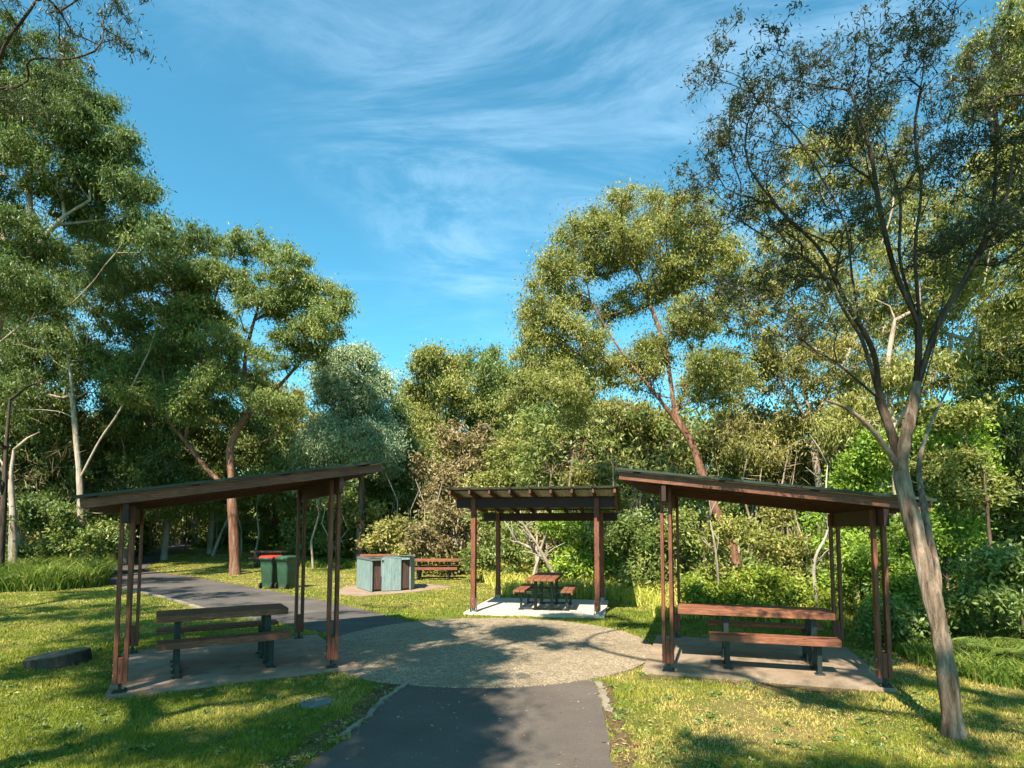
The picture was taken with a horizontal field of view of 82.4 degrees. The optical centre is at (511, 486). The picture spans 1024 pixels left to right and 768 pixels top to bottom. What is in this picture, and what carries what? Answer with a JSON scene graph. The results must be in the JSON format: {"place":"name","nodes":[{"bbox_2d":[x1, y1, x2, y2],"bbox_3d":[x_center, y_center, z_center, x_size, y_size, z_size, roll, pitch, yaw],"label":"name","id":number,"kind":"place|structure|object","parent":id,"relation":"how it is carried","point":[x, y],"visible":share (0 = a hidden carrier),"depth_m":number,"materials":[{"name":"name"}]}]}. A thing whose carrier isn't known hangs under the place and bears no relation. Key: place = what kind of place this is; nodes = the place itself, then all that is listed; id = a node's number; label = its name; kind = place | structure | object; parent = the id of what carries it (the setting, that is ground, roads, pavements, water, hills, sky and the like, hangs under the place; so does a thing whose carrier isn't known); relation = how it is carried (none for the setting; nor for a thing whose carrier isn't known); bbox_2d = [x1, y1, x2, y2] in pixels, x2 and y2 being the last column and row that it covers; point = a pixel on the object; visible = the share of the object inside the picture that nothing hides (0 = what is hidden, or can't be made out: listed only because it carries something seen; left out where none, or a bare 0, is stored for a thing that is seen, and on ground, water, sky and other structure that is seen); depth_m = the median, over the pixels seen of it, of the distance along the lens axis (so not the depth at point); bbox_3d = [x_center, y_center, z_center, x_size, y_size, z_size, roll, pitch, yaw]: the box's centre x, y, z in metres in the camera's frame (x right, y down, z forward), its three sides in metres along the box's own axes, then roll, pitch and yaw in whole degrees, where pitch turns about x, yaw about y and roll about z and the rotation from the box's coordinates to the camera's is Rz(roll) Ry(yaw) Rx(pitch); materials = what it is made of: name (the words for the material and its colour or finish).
{"place":"outdoors","nodes":[
{"label":"outdoors","id":0,"kind":"place"},
{"bbox_2d":[0,546,117,592],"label":"long grass","id":1,"kind":"structure","parent":0,"point":[65,572],"depth_m":18.75,"materials":[{"name":"green plant"}]},
{"bbox_2d":[108,539,410,636],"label":"footpath","id":2,"kind":"structure","parent":0,"point":[203,593],"depth_m":16.22,"materials":[{"name":"grey asphalt"}]},
{"bbox_2d":[0,491,1023,767],"bbox_3d":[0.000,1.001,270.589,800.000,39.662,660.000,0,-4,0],"label":"ground","id":3,"kind":"structure","parent":0,"point":[712,703],"depth_m":6.44,"materials":[{"name":"green plant"}]},
{"bbox_2d":[0,432,39,565],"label":"sapling","id":4,"kind":"object","parent":3,"relation":"on","point":[12,535],"visible":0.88,"depth_m":21.93,"materials":[{"name":"beige plant"}]},
{"bbox_2d":[0,379,46,568],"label":"sapling","id":5,"kind":"object","parent":3,"relation":"on","point":[3,499],"visible":0.95,"depth_m":20.00,"materials":[{"name":"grey plant"}]},
{"bbox_2d":[5,492,88,562],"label":"shrub","id":6,"kind":"object","parent":3,"relation":"on","point":[34,506],"visible":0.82,"depth_m":22.87,"materials":[{"name":"green plant"}]},
{"bbox_2d":[0,372,108,547],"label":"gum tree","id":7,"kind":"object","parent":3,"relation":"on","point":[68,474],"visible":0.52,"depth_m":25.97,"materials":[{"name":"green plant"}]},
{"bbox_2d":[23,647,92,669],"bbox_3d":[-6.477,2.579,8.393,0.818,0.479,0.738,0,-4,0],"label":"log","id":8,"kind":"object","parent":3,"relation":"on","point":[59,659],"visible":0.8,"depth_m":8.17,"materials":[{"name":"grey wood"}]},
{"bbox_2d":[0,391,131,537],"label":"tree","id":9,"kind":"object","parent":3,"relation":"on","point":[52,469],"visible":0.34,"depth_m":24.99,"materials":[{"name":"green plant"}]},
{"bbox_2d":[28,508,139,559],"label":"shrub","id":10,"kind":"object","parent":3,"relation":"on","point":[59,536],"visible":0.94,"depth_m":23.36,"materials":[{"name":"green plant"}]},
{"bbox_2d":[0,0,170,135],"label":"overhanging gum","id":11,"kind":"object","parent":3,"relation":"on","point":[57,10],"visible":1,"depth_m":7.64,"materials":[{"name":"green plant"}]},
{"bbox_2d":[0,0,192,342],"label":"gum tree","id":12,"kind":"object","parent":3,"relation":"on","point":[97,165],"visible":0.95,"depth_m":19.17,"materials":[{"name":"green plant"}]},
{"bbox_2d":[7,408,198,548],"bbox_3d":[-33.003,-1.017,36.140,30.494,10.565,15.092,0,-4,0],"label":"understorey","id":13,"kind":"object","parent":3,"relation":"on","point":[174,534],"visible":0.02,"depth_m":32.78,"materials":[{"name":"green plant"}]},
{"bbox_2d":[0,206,224,558],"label":"gum tree","id":14,"kind":"object","parent":3,"relation":"on","point":[26,349],"visible":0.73,"depth_m":25.08,"materials":[{"name":"green plant"}]},
{"bbox_2d":[100,511,159,556],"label":"shrub","id":15,"kind":"object","parent":3,"relation":"on","point":[148,543],"visible":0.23,"depth_m":33.10,"materials":[{"name":"green plant"}]},
{"bbox_2d":[54,393,209,563],"bbox_3d":[-19.459,-0.581,29.468,9.152,8.955,6.051,-4,-5,42],"label":"gum tree","id":16,"kind":"object","parent":3,"relation":"on","point":[138,459],"visible":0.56,"depth_m":28.10,"materials":[{"name":"green plant"}]},
{"bbox_2d":[90,254,233,559],"bbox_3d":[-18.988,-4.397,32.086,8.614,16.732,5.691,-1,-4,19],"label":"gum tree","id":17,"kind":"object","parent":3,"relation":"on","point":[165,546],"visible":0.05,"depth_m":30.88,"materials":[{"name":"green plant"}]},
{"bbox_2d":[170,505,227,542],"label":"shrub","id":18,"kind":"object","parent":3,"relation":"on","point":[202,532],"visible":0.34,"depth_m":41.17,"materials":[{"name":"green plant"}]},
{"bbox_2d":[77,212,361,574],"bbox_3d":[-12.376,-4.021,24.986,12.298,15.531,6.472,0,-4,0],"label":"gum tree","id":19,"kind":"object","parent":3,"relation":"on","point":[279,303],"visible":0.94,"depth_m":24.14,"materials":[{"name":"green plant"}]},
{"bbox_2d":[148,393,315,553],"bbox_3d":[-15.870,-1.400,33.868,12.481,10.656,6.992,-1,-4,8],"label":"gum tree","id":20,"kind":"object","parent":3,"relation":"on","point":[210,444],"visible":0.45,"depth_m":33.27,"materials":[{"name":"green plant"}]},
{"bbox_2d":[105,634,359,699],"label":"concrete slab","id":21,"kind":"structure","parent":3,"relation":"on","point":[149,669],"depth_m":8.10,"materials":[{"name":"grey concrete"}]},
{"bbox_2d":[156,603,291,678],"bbox_3d":[-4.050,2.103,8.193,1.620,0.758,1.358,2,-5,-31],"label":"bench","id":22,"kind":"object","parent":21,"relation":"on","point":[264,636],"visible":1,"depth_m":7.97,"materials":[{"name":"brown wood"}]},
{"bbox_2d":[74,460,386,693],"bbox_3d":[-4.076,1.087,8.596,3.485,2.841,3.337,2,-5,-30],"label":"picnic shelter","id":23,"kind":"object","parent":21,"relation":"on","point":[130,506],"visible":1,"depth_m":7.88,"materials":[{"name":"brown wood"}]},
{"bbox_2d":[202,510,284,542],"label":"shrub","id":24,"kind":"object","parent":3,"relation":"on","point":[245,533],"visible":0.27,"depth_m":39.36,"materials":[{"name":"green plant"}]},
{"bbox_2d":[191,540,295,553],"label":"long grass","id":25,"kind":"structure","parent":3,"relation":"on","point":[249,545],"depth_m":36.73,"materials":[{"name":"green plant"}]},
{"bbox_2d":[258,555,281,588],"bbox_3d":[-7.809,2.754,18.910,0.501,1.041,0.692,-1,-4,12],"label":"wheeled bin","id":26,"kind":"object","parent":3,"relation":"on","point":[268,563],"visible":0.86,"depth_m":18.70,"materials":[{"name":"plastic"}]},
{"bbox_2d":[252,511,312,546],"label":"shrub","id":27,"kind":"object","parent":3,"relation":"on","point":[271,538],"visible":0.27,"depth_m":37.39,"materials":[{"name":"green plant"}]},
{"bbox_2d":[274,555,299,588],"bbox_3d":[-7.221,2.743,18.756,0.501,1.041,0.692,-2,-4,22],"label":"wheeled bin","id":28,"kind":"object","parent":3,"relation":"on","point":[286,565],"visible":0.87,"depth_m":18.57,"materials":[{"name":"plastic"}]},
{"bbox_2d":[227,373,349,544],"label":"gum tree","id":29,"kind":"object","parent":3,"relation":"on","point":[263,512],"visible":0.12,"depth_m":37.08,"materials":[{"name":"green plant"}]},
{"bbox_2d":[275,497,369,557],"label":"shrub","id":30,"kind":"object","parent":3,"relation":"on","point":[320,542],"visible":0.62,"depth_m":30.14,"materials":[{"name":"green plant"}]},
{"bbox_2d":[260,683,398,767],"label":"verge","id":31,"kind":"structure","parent":3,"relation":"on","point":[386,686],"depth_m":5.68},
{"bbox_2d":[278,335,415,560],"bbox_3d":[-8.291,-2.037,30.187,6.916,12.050,6.348,0,-4,0],"label":"wattle tree","id":32,"kind":"object","parent":3,"relation":"on","point":[347,393],"visible":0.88,"depth_m":29.20,"materials":[{"name":"green plant"}]},
{"bbox_2d":[324,490,396,557],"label":"shrub","id":33,"kind":"object","parent":3,"relation":"on","point":[371,511],"visible":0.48,"depth_m":30.16,"materials":[{"name":"green plant"}]},
{"bbox_2d":[338,681,410,737],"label":"kerb","id":34,"kind":"structure","parent":3,"relation":"on","point":[373,709],"depth_m":6.20,"materials":[{"name":"concrete"}]},
{"bbox_2d":[299,550,466,569],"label":"long grass","id":35,"kind":"structure","parent":3,"relation":"on","point":[346,561],"depth_m":28.73,"materials":[{"name":"green plant"}]},
{"bbox_2d":[350,388,435,550],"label":"gum tree","id":36,"kind":"object","parent":3,"relation":"on","point":[405,496],"visible":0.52,"depth_m":32.33,"materials":[{"name":"green plant"}]},
{"bbox_2d":[339,584,449,596],"bbox_3d":[-3.649,3.249,18.410,3.695,0.030,3.212,1,-4,-15],"label":"barbecue pad","id":37,"kind":"object","parent":3,"relation":"on","point":[352,591],"visible":0.6,"depth_m":18.08,"materials":[{"name":"concrete"}]},
{"bbox_2d":[356,555,415,591],"bbox_3d":[-4.084,2.734,18.874,1.841,1.038,2.418,1,-4,-14],"label":"barbecue","id":38,"kind":"object","parent":37,"relation":"on","point":[392,573],"visible":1,"depth_m":18.00,"materials":[{"name":"teal metal"}]},
{"bbox_2d":[350,508,452,564],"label":"shrub","id":39,"kind":"object","parent":3,"relation":"on","point":[388,530],"visible":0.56,"depth_m":25.42,"materials":[{"name":"green plant"}]},
{"bbox_2d":[387,519,467,576],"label":"shrub","id":40,"kind":"object","parent":3,"relation":"on","point":[406,551],"visible":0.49,"depth_m":23.95,"materials":[{"name":"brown plant"}]},
{"bbox_2d":[384,337,485,458],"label":"gum tree","id":41,"kind":"object","parent":3,"relation":"on","point":[436,388],"visible":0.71,"depth_m":44.82,"materials":[{"name":"green plant"}]},
{"bbox_2d":[415,558,459,579],"bbox_3d":[-2.961,3.130,22.231,1.900,0.758,1.358,0,-4,-3],"label":"bench","id":42,"kind":"object","parent":3,"relation":"on","point":[420,567],"visible":0.83,"depth_m":21.93,"materials":[{"name":"brown wood"}]},
{"bbox_2d":[411,461,474,519],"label":"shrub","id":43,"kind":"object","parent":3,"relation":"on","point":[448,478],"visible":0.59,"depth_m":28.80,"materials":[{"name":"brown plant"}]},
{"bbox_2d":[399,485,489,575],"bbox_3d":[-2.748,1.790,24.141,4.032,3.799,2.967,3,-5,-37],"label":"shrub","id":44,"kind":"object","parent":3,"relation":"on","point":[420,539],"visible":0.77,"depth_m":23.64,"materials":[{"name":"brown plant"}]},
{"bbox_2d":[403,417,499,544],"bbox_3d":[-3.070,0.188,30.399,5.673,7.738,3.320,-1,-4,21],"label":"shrub","id":45,"kind":"object","parent":3,"relation":"on","point":[461,458],"visible":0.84,"depth_m":30.04,"materials":[{"name":"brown plant"}]},
{"bbox_2d":[305,681,613,767],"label":"footpath","id":46,"kind":"structure","parent":3,"relation":"on","point":[399,742],"depth_m":5.57,"materials":[{"name":"grey asphalt"}]},
{"bbox_2d":[365,423,568,550],"bbox_3d":[-2.453,0.074,36.611,14.269,8.546,9.745,0,-4,0],"label":"understorey","id":47,"kind":"object","parent":3,"relation":"on","point":[439,455],"visible":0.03,"depth_m":34.81,"materials":[{"name":"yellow plant"}]},
{"bbox_2d":[446,338,536,459],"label":"gum tree","id":48,"kind":"object","parent":3,"relation":"on","point":[488,371],"visible":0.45,"depth_m":48.22,"materials":[{"name":"green plant"}]},
{"bbox_2d":[338,618,651,687],"bbox_3d":[-0.420,2.647,9.789,5.440,0.060,5.440,0,-4,0],"label":"pebble circle","id":49,"kind":"object","parent":3,"relation":"on","point":[520,652],"visible":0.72,"depth_m":9.04,"materials":[{"name":"beige gravel"}]},
{"bbox_2d":[454,508,552,577],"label":"shrub","id":50,"kind":"object","parent":3,"relation":"on","point":[486,554],"visible":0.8,"depth_m":20.78,"materials":[{"name":"green plant"}]},
{"bbox_2d":[454,435,554,521],"bbox_3d":[-0.098,0.725,27.965,5.128,6.391,3.638,0,-4,0],"label":"shrub","id":51,"kind":"object","parent":3,"relation":"on","point":[500,457],"visible":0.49,"depth_m":27.59,"materials":[{"name":"green plant"}]},
{"bbox_2d":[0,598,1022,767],"bbox_3d":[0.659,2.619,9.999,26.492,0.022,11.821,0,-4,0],"label":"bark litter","id":52,"kind":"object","parent":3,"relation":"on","point":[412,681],"visible":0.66,"depth_m":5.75,"materials":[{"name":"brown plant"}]},
{"bbox_2d":[6,443,1017,574],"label":"bush stems","id":53,"kind":"object","parent":3,"relation":"on","point":[536,566],"visible":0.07,"depth_m":24.82,"materials":[{"name":"brown plant"}]},
{"bbox_2d":[463,597,607,618],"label":"concrete slab","id":54,"kind":"structure","parent":3,"relation":"on","point":[493,606],"depth_m":13.76,"materials":[{"name":"grey concrete"}]},
{"bbox_2d":[444,485,620,615],"bbox_3d":[0.727,1.508,14.234,3.784,2.787,3.739,-1,-4,11],"label":"picnic shelter","id":55,"kind":"object","parent":54,"relation":"on","point":[533,500],"visible":1,"depth_m":13.26,"materials":[{"name":"wood"}]},
{"bbox_2d":[513,572,576,610],"bbox_3d":[0.804,2.498,13.912,1.358,0.758,2.100,-1,-4,10],"label":"picnic table","id":56,"kind":"object","parent":54,"relation":"on","point":[552,578],"visible":1,"depth_m":13.55,"materials":[{"name":"brown wood"}]},
{"bbox_2d":[520,522,576,571],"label":"shrub","id":57,"kind":"object","parent":3,"relation":"on","point":[540,537],"visible":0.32,"depth_m":21.42,"materials":[{"name":"green plant"}]},
{"bbox_2d":[486,328,612,466],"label":"gum tree","id":58,"kind":"object","parent":3,"relation":"on","point":[525,358],"visible":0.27,"depth_m":39.82,"materials":[{"name":"green plant"}]},
{"bbox_2d":[85,402,1023,546],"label":"distant forest","id":59,"kind":"object","parent":3,"relation":"on","point":[353,493],"depth_m":47.01,"materials":[{"name":"green plant"}]},
{"bbox_2d":[533,423,605,485],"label":"shrub","id":60,"kind":"object","parent":3,"relation":"on","point":[564,464],"visible":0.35,"depth_m":25.55,"materials":[{"name":"green plant"}]},
{"bbox_2d":[531,510,626,583],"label":"shrub","id":61,"kind":"object","parent":3,"relation":"on","point":[576,570],"visible":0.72,"depth_m":18.52,"materials":[{"name":"green plant"}]},
{"bbox_2d":[554,458,634,532],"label":"shrub","id":62,"kind":"object","parent":3,"relation":"on","point":[597,473],"visible":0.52,"depth_m":21.78,"materials":[{"name":"green plant"}]},
{"bbox_2d":[596,682,640,767],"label":"verge","id":63,"kind":"structure","parent":3,"relation":"on","point":[623,733],"depth_m":5.41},
{"bbox_2d":[583,504,656,577],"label":"shrub","id":64,"kind":"object","parent":3,"relation":"on","point":[627,525],"visible":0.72,"depth_m":17.48,"materials":[{"name":"green plant"}]},
{"bbox_2d":[504,173,774,582],"bbox_3d":[3.426,-3.084,16.353,7.303,12.485,4.852,0,-4,0],"label":"gum tree","id":65,"kind":"object","parent":3,"relation":"on","point":[612,254],"visible":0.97,"depth_m":16.02,"materials":[{"name":"green plant"}]},
{"bbox_2d":[564,392,715,560],"bbox_3d":[5.584,-0.228,26.756,8.234,8.161,6.489,0,-4,0],"label":"gum tree","id":66,"kind":"object","parent":3,"relation":"on","point":[614,404],"visible":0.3,"depth_m":25.27,"materials":[{"name":"green plant"}]},
{"bbox_2d":[625,520,709,579],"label":"shrub","id":67,"kind":"object","parent":3,"relation":"on","point":[645,543],"visible":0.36,"depth_m":17.05,"materials":[{"name":"green plant"}]},
{"bbox_2d":[644,471,744,563],"bbox_3d":[5.350,1.361,17.202,3.133,3.688,1.782,1,-4,-17],"label":"shrub","id":68,"kind":"object","parent":3,"relation":"on","point":[692,515],"visible":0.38,"depth_m":16.92,"materials":[{"name":"green plant"}]},
{"bbox_2d":[513,365,882,570],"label":"bare twigs","id":69,"kind":"object","parent":3,"relation":"on","point":[677,448],"visible":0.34,"depth_m":21.12,"materials":[{"name":"plant"}]},
{"bbox_2d":[657,565,742,620],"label":"shrub","id":70,"kind":"object","parent":3,"relation":"on","point":[698,589],"visible":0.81,"depth_m":12.21,"materials":[{"name":"green plant"}]},
{"bbox_2d":[605,524,869,596],"bbox_3d":[8.173,2.436,19.095,11.582,2.648,6.844,0,-4,0],"label":"understorey","id":71,"kind":"object","parent":3,"relation":"on","point":[635,572],"visible":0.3,"depth_m":17.03,"materials":[{"name":"green plant"}]},
{"bbox_2d":[709,561,789,621],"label":"shrub","id":72,"kind":"object","parent":3,"relation":"on","point":[745,588],"visible":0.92,"depth_m":11.95,"materials":[{"name":"green plant"}]},
{"bbox_2d":[687,510,812,590],"bbox_3d":[5.394,1.739,13.445,2.596,2.413,2.372,0,-4,0],"label":"shrub","id":73,"kind":"object","parent":3,"relation":"on","point":[751,532],"visible":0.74,"depth_m":13.42,"materials":[{"name":"green plant"}]},
{"bbox_2d":[495,394,1023,567],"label":"understorey","id":74,"kind":"object","parent":3,"relation":"on","point":[526,416],"visible":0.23,"depth_m":24.07,"materials":[{"name":"green plant"}]},
{"bbox_2d":[642,635,895,692],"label":"concrete slab","id":75,"kind":"structure","parent":3,"relation":"on","point":[844,667],"depth_m":8.10,"materials":[{"name":"beige concrete"}]},
{"bbox_2d":[678,603,841,675],"bbox_3d":[3.429,2.114,8.351,2.020,0.758,1.358,-1,-4,17],"label":"picnic table","id":76,"kind":"object","parent":75,"relation":"on","point":[810,642],"visible":1,"depth_m":8.01,"materials":[{"name":"brown wood"}]},
{"bbox_2d":[615,467,936,687],"bbox_3d":[3.618,1.167,8.740,3.630,2.702,3.440,-1,-4,18],"label":"picnic shelter","id":77,"kind":"object","parent":75,"relation":"on","point":[850,508],"visible":0.93,"depth_m":7.68,"materials":[{"name":"brown wood"}]},
{"bbox_2d":[640,674,898,694],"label":"verge","id":78,"kind":"structure","parent":3,"relation":"on","point":[777,686],"depth_m":7.23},
{"bbox_2d":[687,405,857,545],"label":"gum tree","id":79,"kind":"object","parent":3,"relation":"on","point":[803,480],"visible":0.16,"depth_m":23.65,"materials":[{"name":"green plant"}]},
{"bbox_2d":[751,506,834,593],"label":"shrub","id":80,"kind":"object","parent":3,"relation":"on","point":[778,516],"visible":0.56,"depth_m":14.40,"materials":[{"name":"green plant"}]},
{"bbox_2d":[667,88,939,559],"bbox_3d":[11.286,-5.606,21.857,10.093,18.245,6.472,0,-4,0],"label":"gum tree","id":81,"kind":"object","parent":3,"relation":"on","point":[844,348],"visible":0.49,"depth_m":21.11,"materials":[{"name":"green plant"}]},
{"bbox_2d":[764,568,852,613],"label":"shrub","id":82,"kind":"object","parent":3,"relation":"on","point":[793,591],"visible":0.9,"depth_m":11.74,"materials":[{"name":"green plant"}]},
{"bbox_2d":[618,693,1023,764],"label":"fallen leaves","id":83,"kind":"object","parent":3,"relation":"on","point":[808,734],"visible":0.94,"depth_m":5.58,"materials":[{"name":"brown plant"}]},
{"bbox_2d":[806,434,841,620],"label":"sapling","id":84,"kind":"object","parent":3,"relation":"on","point":[814,561],"visible":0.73,"depth_m":11.90,"materials":[{"name":"grey plant"}]},
{"bbox_2d":[656,0,1023,740],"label":"leaning tree","id":85,"kind":"object","parent":3,"relation":"on","point":[914,520],"visible":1,"depth_m":6.21,"materials":[{"name":"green plant"}]},
{"bbox_2d":[805,529,890,612],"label":"shrub","id":86,"kind":"object","parent":3,"relation":"on","point":[849,583],"visible":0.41,"depth_m":12.19,"materials":[{"name":"green plant"}]},
{"bbox_2d":[789,425,914,612],"bbox_3d":[7.797,0.769,12.924,3.003,4.272,2.194,1,-4,-19],"label":"shrub","id":87,"kind":"object","parent":3,"relation":"on","point":[866,456],"visible":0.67,"depth_m":12.84,"materials":[{"name":"green plant"}]},
{"bbox_2d":[834,539,922,619],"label":"shrub","id":88,"kind":"object","parent":3,"relation":"on","point":[901,571],"visible":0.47,"depth_m":10.85,"materials":[{"name":"green plant"}]},
{"bbox_2d":[799,173,1023,548],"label":"gum tree","id":89,"kind":"object","parent":3,"relation":"on","point":[839,424],"visible":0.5,"depth_m":15.90,"materials":[{"name":"green plant"}]},
{"bbox_2d":[845,568,1008,645],"bbox_3d":[6.651,2.028,9.455,2.370,1.454,1.544,0,-4,0],"label":"shrub","id":90,"kind":"object","parent":3,"relation":"on","point":[906,621],"visible":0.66,"depth_m":9.25,"materials":[{"name":"green plant"}]},
{"bbox_2d":[877,401,1017,617],"bbox_3d":[8.392,0.578,11.429,2.884,4.447,2.044,1,-4,-10],"label":"shrub","id":91,"kind":"object","parent":3,"relation":"on","point":[944,525],"visible":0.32,"depth_m":11.09,"materials":[{"name":"green plant"}]},
{"bbox_2d":[889,393,1023,628],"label":"shrub","id":92,"kind":"object","parent":3,"relation":"on","point":[946,474],"visible":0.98,"depth_m":10.63,"materials":[{"name":"green plant"}]},
{"bbox_2d":[938,345,1023,511],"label":"gum tree","id":93,"kind":"object","parent":3,"relation":"on","point":[1012,433],"visible":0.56,"depth_m":16.16,"materials":[{"name":"green plant"}]},
{"bbox_2d":[938,536,1023,638],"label":"shrub","id":94,"kind":"object","parent":3,"relation":"on","point":[1002,569],"visible":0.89,"depth_m":9.14,"materials":[{"name":"green plant"}]},
{"bbox_2d":[940,0,1023,351],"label":"gum tree","id":95,"kind":"object","parent":3,"relation":"on","point":[1012,300],"visible":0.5,"depth_m":12.58,"materials":[{"name":"green plant"}]},
{"bbox_2d":[947,618,1023,639],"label":"fern","id":96,"kind":"object","parent":3,"relation":"on","point":[1007,626],"visible":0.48,"depth_m":9.51,"materials":[{"name":"green plant"}]},
{"bbox_2d":[952,636,1023,657],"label":"fern","id":97,"kind":"object","parent":3,"relation":"on","point":[976,644],"visible":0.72,"depth_m":8.35,"materials":[{"name":"green plant"}]},
{"bbox_2d":[0,0,1023,517],"label":"sky","id":98,"kind":"structure","parent":0,"point":[421,148],"materials":[{"name":"blue"}]},
{"bbox_2d":[477,551,674,607],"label":"long grass","id":99,"kind":"structure","parent":0,"point":[613,591],"depth_m":16.58,"materials":[{"name":"plant"}]},
{"bbox_2d":[644,584,861,628],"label":"long grass","id":100,"kind":"structure","parent":0,"point":[656,611],"depth_m":12.40,"materials":[{"name":"plant"}]},
{"bbox_2d":[882,609,1023,689],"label":"long grass","id":101,"kind":"structure","parent":0,"point":[976,663],"depth_m":8.16,"materials":[{"name":"green plant"}]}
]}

